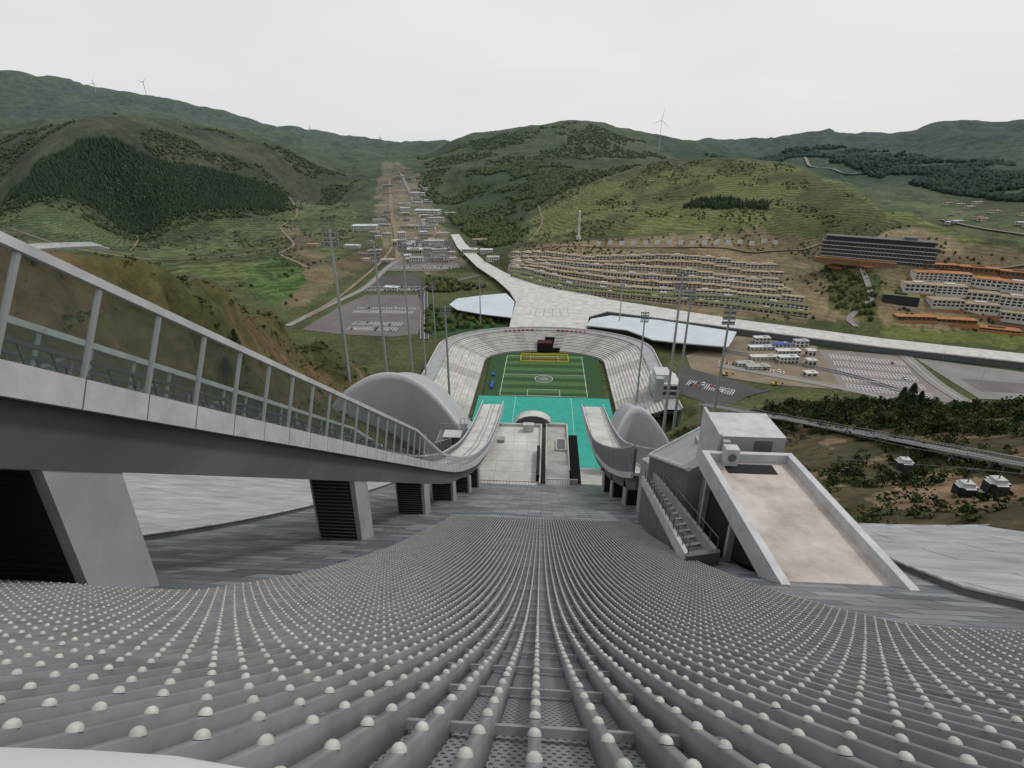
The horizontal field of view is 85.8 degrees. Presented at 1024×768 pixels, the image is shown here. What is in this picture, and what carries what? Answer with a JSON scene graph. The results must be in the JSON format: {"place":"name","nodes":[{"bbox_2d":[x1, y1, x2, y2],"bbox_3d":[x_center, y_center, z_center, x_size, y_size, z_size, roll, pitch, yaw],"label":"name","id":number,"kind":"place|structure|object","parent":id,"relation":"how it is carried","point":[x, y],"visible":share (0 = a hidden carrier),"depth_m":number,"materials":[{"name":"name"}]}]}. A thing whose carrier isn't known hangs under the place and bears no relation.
{"place":"outdoors","nodes":[
{"label":"outdoors","id":0,"kind":"place"},
{"bbox_2d":[29,242,108,250],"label":"hillside kerb path","id":1,"kind":"structure","parent":0,"point":[62,245],"depth_m":81.35,"materials":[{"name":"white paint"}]},
{"bbox_2d":[12,217,380,259],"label":"dirt track","id":2,"kind":"structure","parent":0,"point":[169,259],"depth_m":937.33,"materials":[{"name":"soil"}]},
{"bbox_2d":[279,228,307,266],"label":"dirt track","id":3,"kind":"structure","parent":0,"point":[291,240],"depth_m":928.25,"materials":[{"name":"soil"}]},
{"bbox_2d":[285,257,404,325],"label":"road","id":4,"kind":"structure","parent":0,"point":[380,274],"depth_m":677.82,"materials":[{"name":"asphalt"}]},
{"bbox_2d":[306,228,392,317],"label":"dirt track","id":5,"kind":"structure","parent":0,"point":[351,286],"depth_m":714.40,"materials":[{"name":"white"}]},
{"bbox_2d":[388,179,400,259],"bbox_3d":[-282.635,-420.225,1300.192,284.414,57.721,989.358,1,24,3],"label":"road","id":6,"kind":"structure","parent":0,"point":[395,230],"depth_m":1180.56,"materials":[{"name":"white"}]},
{"bbox_2d":[398,172,425,246],"bbox_3d":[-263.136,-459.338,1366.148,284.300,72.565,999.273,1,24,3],"label":"road","id":7,"kind":"structure","parent":0,"point":[421,219],"depth_m":1346.59,"materials":[{"name":"asphalt"}]},
{"bbox_2d":[420,275,481,338],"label":"road","id":8,"kind":"structure","parent":0,"point":[424,299],"depth_m":616.47,"materials":[{"name":"asphalt"}]},
{"bbox_2d":[0,70,1023,530],"bbox_3d":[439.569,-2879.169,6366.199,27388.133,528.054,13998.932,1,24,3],"label":"terrain","id":9,"kind":"structure","parent":0,"point":[374,166],"depth_m":849.61,"materials":[{"name":"plant"}]},
{"bbox_2d":[2,134,288,234],"bbox_3d":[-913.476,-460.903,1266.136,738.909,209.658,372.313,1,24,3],"label":"conifer forest","id":10,"kind":"object","parent":9,"relation":"on","point":[239,192],"visible":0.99,"depth_m":1267.39,"materials":[{"name":"green plant"}]},
{"bbox_2d":[0,111,360,240],"bbox_3d":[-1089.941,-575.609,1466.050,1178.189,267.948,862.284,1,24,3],"label":"hill scrub","id":11,"kind":"object","parent":9,"relation":"on","point":[217,214],"visible":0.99,"depth_m":1351.84,"materials":[{"name":"green plant"}]},
{"bbox_2d":[0,202,363,303],"bbox_3d":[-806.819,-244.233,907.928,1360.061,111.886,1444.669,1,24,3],"label":"field shrubs","id":12,"kind":"object","parent":9,"relation":"on","point":[221,250],"visible":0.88,"depth_m":1057.00,"materials":[{"name":"green plant"}]},
{"bbox_2d":[24,252,406,447],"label":"hillside shrubs","id":13,"kind":"object","parent":9,"relation":"on","point":[181,278],"visible":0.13,"depth_m":173.91,"materials":[{"name":"green plant"}]},
{"bbox_2d":[15,250,416,452],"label":"hillside dry scrub","id":14,"kind":"object","parent":9,"relation":"on","point":[149,262],"visible":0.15,"depth_m":172.95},
{"bbox_2d":[221,356,235,376],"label":"pine tree","id":15,"kind":"object","parent":9,"relation":"on","point":[227,364],"visible":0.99,"depth_m":140.63,"materials":[{"name":"green plant"}]},
{"bbox_2d":[122,473,394,539],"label":"cladding wing","id":16,"kind":"structure","parent":9,"relation":"on","point":[167,505],"depth_m":64.38,"materials":[{"name":"metal"}]},
{"bbox_2d":[322,228,350,380],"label":"floodlight mast","id":17,"kind":"object","parent":9,"relation":"on","point":[329,235],"visible":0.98,"depth_m":227.78,"materials":[{"name":"silver metal"}]},
{"bbox_2d":[302,295,420,336],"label":"parking lot","id":18,"kind":"structure","parent":9,"relation":"on","point":[329,322],"depth_m":578.76,"materials":[{"name":"asphalt"}]},
{"bbox_2d":[351,224,378,230],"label":"village building","id":19,"kind":"structure","parent":9,"relation":"on","point":[360,227],"depth_m":1108.14,"materials":[{"name":"white glass"}]},
{"bbox_2d":[369,241,387,371],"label":"floodlight mast","id":20,"kind":"object","parent":9,"relation":"on","point":[374,255],"visible":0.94,"depth_m":288.32,"materials":[{"name":"silver metal"}]},
{"bbox_2d":[361,273,422,291],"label":"parking lot","id":21,"kind":"structure","parent":9,"relation":"on","point":[412,280],"depth_m":721.89,"materials":[{"name":"asphalt"}]},
{"bbox_2d":[331,372,471,460],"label":"curved shell wall","id":22,"kind":"structure","parent":9,"relation":"on","point":[423,405],"depth_m":221.11,"materials":[{"name":"concrete"}]},
{"bbox_2d":[398,236,412,372],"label":"floodlight mast","id":23,"kind":"object","parent":9,"relation":"on","point":[402,244],"visible":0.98,"depth_m":330.56,"materials":[{"name":"silver metal"}]},
{"bbox_2d":[407,248,422,254],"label":"village building","id":24,"kind":"structure","parent":9,"relation":"on","point":[417,251],"depth_m":892.34,"materials":[{"name":"paint"}]},
{"bbox_2d":[417,287,426,374],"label":"floodlight mast","id":25,"kind":"object","parent":9,"relation":"on","point":[420,291],"visible":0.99,"depth_m":389.15,"materials":[{"name":"silver metal"}]},
{"bbox_2d":[387,254,459,270],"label":"parking lot","id":26,"kind":"structure","parent":9,"relation":"on","point":[454,264],"depth_m":819.73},
{"bbox_2d":[414,209,440,214],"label":"village building","id":27,"kind":"structure","parent":9,"relation":"on","point":[430,211],"depth_m":1289.81,"materials":[{"name":"white glass"}]},
{"bbox_2d":[429,282,436,348],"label":"floodlight mast","id":28,"kind":"object","parent":9,"relation":"on","point":[432,286],"visible":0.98,"depth_m":478.47,"materials":[{"name":"silver metal"}]},
{"bbox_2d":[440,305,450,395],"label":"floodlight mast","id":29,"kind":"object","parent":9,"relation":"on","point":[448,374],"visible":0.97,"depth_m":346.06,"materials":[{"name":"silver metal"}]},
{"bbox_2d":[430,418,480,465],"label":"judges deck","id":30,"kind":"structure","parent":9,"relation":"on","point":[446,439],"depth_m":171.84,"materials":[{"name":"white paint"}]},
{"bbox_2d":[424,274,486,292],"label":"avenue trees","id":31,"kind":"object","parent":9,"relation":"on","point":[449,285],"visible":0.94,"depth_m":698.99,"materials":[{"name":"green plant"}]},
{"bbox_2d":[423,303,500,333],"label":"avenue trees","id":32,"kind":"object","parent":9,"relation":"on","point":[429,323],"visible":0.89,"depth_m":561.06,"materials":[{"name":"green plant"}]},
{"bbox_2d":[418,310,507,338],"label":"forecourt","id":33,"kind":"structure","parent":9,"relation":"on","point":[458,330],"depth_m":542.21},
{"bbox_2d":[449,293,514,321],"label":"exhibition hall","id":34,"kind":"structure","parent":9,"relation":"on","point":[497,306],"depth_m":592.90,"materials":[{"name":"white metal"}]},
{"bbox_2d":[447,160,586,246],"bbox_3d":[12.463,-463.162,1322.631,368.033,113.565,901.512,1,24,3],"label":"conifer forest","id":35,"kind":"object","parent":9,"relation":"on","point":[492,228],"visible":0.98,"depth_m":1318.37,"materials":[{"name":"green plant"}]},
{"bbox_2d":[480,410,580,485],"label":"takeoff terrace","id":36,"kind":"structure","parent":9,"relation":"on","point":[532,447],"depth_m":148.93,"materials":[{"name":"concrete"}]},
{"bbox_2d":[416,121,665,247],"bbox_3d":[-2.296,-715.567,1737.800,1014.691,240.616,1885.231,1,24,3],"label":"hill scrub","id":37,"kind":"object","parent":9,"relation":"on","point":[599,172],"visible":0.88,"depth_m":1771.05,"materials":[{"name":"green plant"}]},
{"bbox_2d":[471,395,612,484],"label":"landing slope","id":38,"kind":"structure","parent":9,"relation":"on","point":[568,411],"depth_m":375.95,"materials":[{"name":"plastic"}]},
{"bbox_2d":[422,326,682,425],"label":"stadium stand","id":39,"kind":"object","parent":9,"relation":"on","point":[471,352],"visible":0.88,"depth_m":457.81,"materials":[{"name":"concrete"}]},
{"bbox_2d":[141,483,1023,630],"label":"slate slope","id":40,"kind":"structure","parent":9,"relation":"on","point":[278,546],"depth_m":32.70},
{"bbox_2d":[0,231,503,588],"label":"ski jump gallery","id":41,"kind":"object","parent":40,"relation":"on","point":[73,449],"visible":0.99,"depth_m":17.69,"materials":[{"name":"white paint"}]},
{"bbox_2d":[0,514,1023,767],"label":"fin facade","id":42,"kind":"structure","parent":40,"relation":"on","point":[462,640],"depth_m":5.33,"materials":[{"name":"metal"}]},
{"bbox_2d":[0,747,244,767],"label":"parapet rim","id":43,"kind":"object","parent":42,"relation":"attached to","point":[11,757],"visible":1,"depth_m":0.69,"materials":[{"name":"white paint"}]},
{"bbox_2d":[581,405,655,504],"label":"ski jump inrun","id":44,"kind":"object","parent":9,"relation":"on","point":[617,457],"visible":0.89,"depth_m":103.89,"materials":[{"name":"white paint"}]},
{"bbox_2d":[601,403,668,469],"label":"curved shell wall","id":45,"kind":"structure","parent":9,"relation":"on","point":[635,425],"depth_m":223.21,"materials":[{"name":"concrete"}]},
{"bbox_2d":[635,311,648,402],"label":"floodlight mast","id":46,"kind":"object","parent":9,"relation":"on","point":[643,317],"visible":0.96,"depth_m":360.12,"materials":[{"name":"silver metal"}]},
{"bbox_2d":[509,250,778,269],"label":"terraced hotel","id":47,"kind":"structure","parent":9,"relation":"on","point":[728,262],"depth_m":733.41,"materials":[{"name":"beige concrete"}]},
{"bbox_2d":[509,258,778,283],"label":"terraced hotel","id":48,"kind":"structure","parent":9,"relation":"on","point":[642,268],"depth_m":698.31,"materials":[{"name":"beige concrete"}]},
{"bbox_2d":[508,260,783,289],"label":"terraced hotel","id":49,"kind":"structure","parent":9,"relation":"on","point":[666,277],"depth_m":676.00,"materials":[{"name":"beige concrete"}]},
{"bbox_2d":[509,255,783,276],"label":"terraced hotel","id":50,"kind":"structure","parent":9,"relation":"on","point":[708,266],"depth_m":712.56,"materials":[{"name":"paint"}]},
{"bbox_2d":[508,263,792,295],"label":"terraced hotel","id":51,"kind":"structure","parent":9,"relation":"on","point":[640,282],"depth_m":659.28,"materials":[{"name":"paint"}]},
{"bbox_2d":[508,265,804,302],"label":"terraced hotel","id":52,"kind":"structure","parent":9,"relation":"on","point":[791,298],"depth_m":636.82,"materials":[{"name":"beige concrete"}]},
{"bbox_2d":[507,269,810,310],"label":"terraced hotel","id":53,"kind":"structure","parent":9,"relation":"on","point":[725,298],"depth_m":619.55,"materials":[{"name":"beige concrete"}]},
{"bbox_2d":[510,273,809,319],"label":"terraced hotel","id":54,"kind":"structure","parent":9,"relation":"on","point":[703,303],"depth_m":607.94,"materials":[{"name":"paint"}]},
{"bbox_2d":[586,315,736,352],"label":"exhibition hall","id":55,"kind":"structure","parent":9,"relation":"on","point":[699,338],"depth_m":508.86,"materials":[{"name":"white metal"}]},
{"bbox_2d":[648,367,677,416],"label":"judges tower","id":56,"kind":"structure","parent":9,"relation":"on","point":[658,381],"depth_m":369.03,"materials":[{"name":"white concrete"}]},
{"bbox_2d":[662,268,687,432],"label":"floodlight mast","id":57,"kind":"object","parent":9,"relation":"on","point":[681,284],"visible":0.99,"depth_m":241.81,"materials":[{"name":"silver metal"}]},
{"bbox_2d":[672,285,695,429],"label":"floodlight mast","id":58,"kind":"object","parent":9,"relation":"on","point":[690,296],"visible":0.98,"depth_m":303.57,"materials":[{"name":"silver metal"}]},
{"bbox_2d":[596,239,778,247],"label":"hillside sign","id":59,"kind":"object","parent":9,"relation":"on","point":[669,242],"visible":0.99,"depth_m":764.82,"materials":[{"name":"beige metal"}]},
{"bbox_2d":[677,365,769,404],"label":"parking lot","id":60,"kind":"structure","parent":9,"relation":"on","point":[741,391],"depth_m":412.15,"materials":[{"name":"asphalt"}]},
{"bbox_2d":[712,299,737,411],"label":"floodlight mast","id":61,"kind":"object","parent":9,"relation":"on","point":[729,317],"visible":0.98,"depth_m":203.45,"materials":[{"name":"silver metal"}]},
{"bbox_2d":[682,194,770,209],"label":"hill grove","id":62,"kind":"object","parent":9,"relation":"on","point":[718,202],"visible":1,"depth_m":897.14,"materials":[{"name":"green plant"}]},
{"bbox_2d":[529,159,944,255],"bbox_3d":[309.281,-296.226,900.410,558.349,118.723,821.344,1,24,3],"label":"hill scrub","id":63,"kind":"object","parent":9,"relation":"on","point":[745,210],"visible":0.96,"depth_m":978.18,"materials":[{"name":"green plant"}]},
{"bbox_2d":[451,234,1023,368],"bbox_3d":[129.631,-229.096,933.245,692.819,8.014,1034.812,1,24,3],"label":"elevated walkway","id":64,"kind":"structure","parent":9,"relation":"on","point":[537,305],"depth_m":549.56,"materials":[{"name":"concrete"}]},
{"bbox_2d":[686,336,840,389],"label":"construction yard","id":65,"kind":"structure","parent":9,"relation":"on","point":[705,361],"depth_m":453.16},
{"bbox_2d":[745,363,771,369],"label":"site cabin","id":66,"kind":"object","parent":65,"relation":"on","point":[762,366],"visible":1,"depth_m":445.86,"materials":[{"name":"metal"}]},
{"bbox_2d":[747,344,774,349],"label":"site cabin","id":67,"kind":"object","parent":65,"relation":"on","point":[762,347],"visible":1,"depth_m":488.26,"materials":[{"name":"white metal"}]},
{"bbox_2d":[752,335,770,343],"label":"site cabin","id":68,"kind":"object","parent":65,"relation":"on","point":[764,339],"visible":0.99,"depth_m":503.49,"materials":[{"name":"white metal"}]},
{"bbox_2d":[749,354,776,359],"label":"site cabin","id":69,"kind":"object","parent":65,"relation":"on","point":[764,356],"visible":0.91,"depth_m":465.92,"materials":[{"name":"white metal"}]},
{"bbox_2d":[772,342,791,349],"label":"site cabin","id":70,"kind":"object","parent":65,"relation":"on","point":[781,344],"visible":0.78,"depth_m":487.20,"materials":[{"name":"blue"}]},
{"bbox_2d":[776,354,799,363],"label":"site cabin","id":71,"kind":"object","parent":65,"relation":"on","point":[787,358],"visible":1,"depth_m":458.52,"materials":[{"name":"white metal"}]},
{"bbox_2d":[774,348,801,356],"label":"site cabin","id":72,"kind":"object","parent":65,"relation":"on","point":[797,351],"visible":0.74,"depth_m":472.19,"materials":[{"name":"white metal"}]},
{"bbox_2d":[792,338,809,346],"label":"site cabin","id":73,"kind":"object","parent":65,"relation":"on","point":[803,342],"visible":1,"depth_m":495.36,"materials":[{"name":"metal"}]},
{"bbox_2d":[804,348,816,356],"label":"site cabin","id":74,"kind":"object","parent":65,"relation":"on","point":[810,352],"visible":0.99,"depth_m":472.93,"materials":[{"name":"white metal"}]},
{"bbox_2d":[804,357,817,366],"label":"site cabin","id":75,"kind":"object","parent":65,"relation":"on","point":[811,361],"visible":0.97,"depth_m":452.08,"materials":[{"name":"white metal"}]},
{"bbox_2d":[515,225,1016,331],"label":"hotel planting","id":76,"kind":"object","parent":9,"relation":"on","point":[841,281],"visible":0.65,"depth_m":678.85,"materials":[{"name":"green plant"}]},
{"bbox_2d":[636,407,919,590],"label":"start house","id":77,"kind":"structure","parent":9,"relation":"on","point":[744,490],"depth_m":36.60,"materials":[{"name":"white paint"}]},
{"bbox_2d":[672,405,1016,518],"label":"hillside dry scrub","id":78,"kind":"object","parent":9,"relation":"on","point":[952,495],"visible":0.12,"depth_m":113.52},
{"bbox_2d":[669,401,1023,524],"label":"hillside shrubs","id":79,"kind":"object","parent":9,"relation":"on","point":[966,510],"visible":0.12,"depth_m":96.55,"materials":[{"name":"green plant"}]},
{"bbox_2d":[678,401,1023,523],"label":"hillside thicket","id":80,"kind":"object","parent":9,"relation":"on","point":[920,455],"visible":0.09,"depth_m":109.47,"materials":[{"name":"green plant"}]},
{"bbox_2d":[824,265,877,320],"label":"hotel planting","id":81,"kind":"object","parent":9,"relation":"on","point":[862,307],"visible":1,"depth_m":589.25,"materials":[{"name":"green plant"}]},
{"bbox_2d":[827,264,874,272],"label":"hotel wing","id":82,"kind":"structure","parent":9,"relation":"on","point":[862,267],"depth_m":637.51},
{"bbox_2d":[695,392,1023,434],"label":"hillside thicket","id":83,"kind":"object","parent":9,"relation":"on","point":[971,423],"visible":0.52,"depth_m":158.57,"materials":[{"name":"green plant"}]},
{"bbox_2d":[697,401,1023,474],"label":"mountain rail track","id":84,"kind":"structure","parent":9,"relation":"on","point":[944,449],"depth_m":131.63,"materials":[{"name":"silver metal"}]},
{"bbox_2d":[705,144,1023,201],"bbox_3d":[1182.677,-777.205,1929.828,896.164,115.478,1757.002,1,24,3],"label":"valley woods","id":85,"kind":"object","parent":9,"relation":"on","point":[977,178],"visible":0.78,"depth_m":1680.10,"materials":[{"name":"green plant"}]},
{"bbox_2d":[814,233,939,269],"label":"hotel","id":86,"kind":"structure","parent":9,"relation":"on","point":[857,250],"depth_m":626.27,"materials":[{"name":"grey glass"}]},
{"bbox_2d":[817,349,953,402],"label":"parking lot","id":87,"kind":"structure","parent":9,"relation":"on","point":[930,388],"depth_m":441.72,"materials":[{"name":"asphalt"}]},
{"bbox_2d":[829,354,933,398],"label":"parking markings","id":88,"kind":"object","parent":87,"relation":"on","point":[875,374],"visible":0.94,"depth_m":439.52,"materials":[{"name":"white"}]},
{"bbox_2d":[882,291,920,311],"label":"hotel pavilion","id":89,"kind":"structure","parent":9,"relation":"on","point":[910,301],"depth_m":567.77,"materials":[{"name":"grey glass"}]},
{"bbox_2d":[780,419,1023,474],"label":"gondola cable","id":90,"kind":"object","parent":9,"relation":"on","point":[920,449],"visible":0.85,"depth_m":92.70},
{"bbox_2d":[892,447,914,473],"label":"gondola cabin","id":91,"kind":"object","parent":90,"relation":"hanging from","point":[898,467],"visible":0.95,"depth_m":99.83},
{"bbox_2d":[950,468,978,497],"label":"gondola cabin","id":92,"kind":"object","parent":90,"relation":"hanging from","point":[964,488],"visible":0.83,"depth_m":80.98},
{"bbox_2d":[980,463,1011,497],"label":"gondola cabin","id":93,"kind":"object","parent":90,"relation":"hanging from","point":[998,483],"visible":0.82,"depth_m":74.92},
{"bbox_2d":[893,383,919,410],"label":"pine tree","id":94,"kind":"object","parent":9,"relation":"on","point":[913,390],"visible":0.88,"depth_m":184.44,"materials":[{"name":"green plant"}]},
{"bbox_2d":[858,523,1023,608],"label":"cladding wing","id":95,"kind":"structure","parent":9,"relation":"on","point":[984,562],"depth_m":39.40,"materials":[{"name":"metal"}]},
{"bbox_2d":[892,313,1023,336],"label":"hotel wing","id":96,"kind":"structure","parent":9,"relation":"on","point":[966,322],"depth_m":544.04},
{"bbox_2d":[900,280,1023,310],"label":"hotel wing","id":97,"kind":"structure","parent":9,"relation":"on","point":[1003,300],"depth_m":569.33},
{"bbox_2d":[910,269,1023,294],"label":"hotel wing","id":98,"kind":"structure","parent":9,"relation":"on","point":[999,284],"depth_m":580.81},
{"bbox_2d":[916,358,1023,399],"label":"parking lot","id":99,"kind":"structure","parent":9,"relation":"on","point":[954,372],"depth_m":435.83,"materials":[{"name":"asphalt"}]},
{"bbox_2d":[922,262,1023,278],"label":"hotel wing","id":100,"kind":"structure","parent":9,"relation":"on","point":[988,271],"depth_m":590.76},
{"bbox_2d":[925,296,1023,326],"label":"hotel wing","id":101,"kind":"structure","parent":9,"relation":"on","point":[995,310],"depth_m":556.14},
{"bbox_2d":[960,378,1023,392],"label":"parking lot","id":102,"kind":"structure","parent":9,"relation":"on","point":[994,386],"depth_m":416.03,"materials":[{"name":"asphalt"}]},
{"bbox_2d":[0,0,1023,141],"label":"sky","id":103,"kind":"structure","parent":0,"point":[392,70],"materials":[{"name":"white"}]},
{"bbox_2d":[483,353,604,398],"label":"football pitch","id":104,"kind":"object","parent":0,"point":[577,376],"visible":1,"depth_m":431.67,"materials":[{"name":"green"}]},
{"bbox_2d":[490,353,568,388],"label":"perimeter banner","id":105,"kind":"object","parent":104,"relation":"on","point":[493,374],"visible":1,"depth_m":466.92,"materials":[{"name":"yellow"}]},
{"bbox_2d":[524,243,1023,270],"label":"road","id":106,"kind":"structure","parent":0,"point":[790,249],"depth_m":761.50,"materials":[{"name":"white"}]},
{"bbox_2d":[718,363,945,403],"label":"road","id":107,"kind":"structure","parent":0,"point":[806,381],"depth_m":423.47,"materials":[{"name":"asphalt"}]},
{"bbox_2d":[725,349,949,402],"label":"road","id":108,"kind":"structure","parent":0,"point":[882,384],"depth_m":438.99,"materials":[{"name":"asphalt"}]},
{"bbox_2d":[846,268,873,326],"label":"road","id":109,"kind":"structure","parent":0,"point":[849,317],"depth_m":580.30,"materials":[{"name":"asphalt"}]},
{"bbox_2d":[899,355,982,402],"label":"road","id":110,"kind":"structure","parent":0,"point":[918,368],"depth_m":427.67,"materials":[{"name":"asphalt"}]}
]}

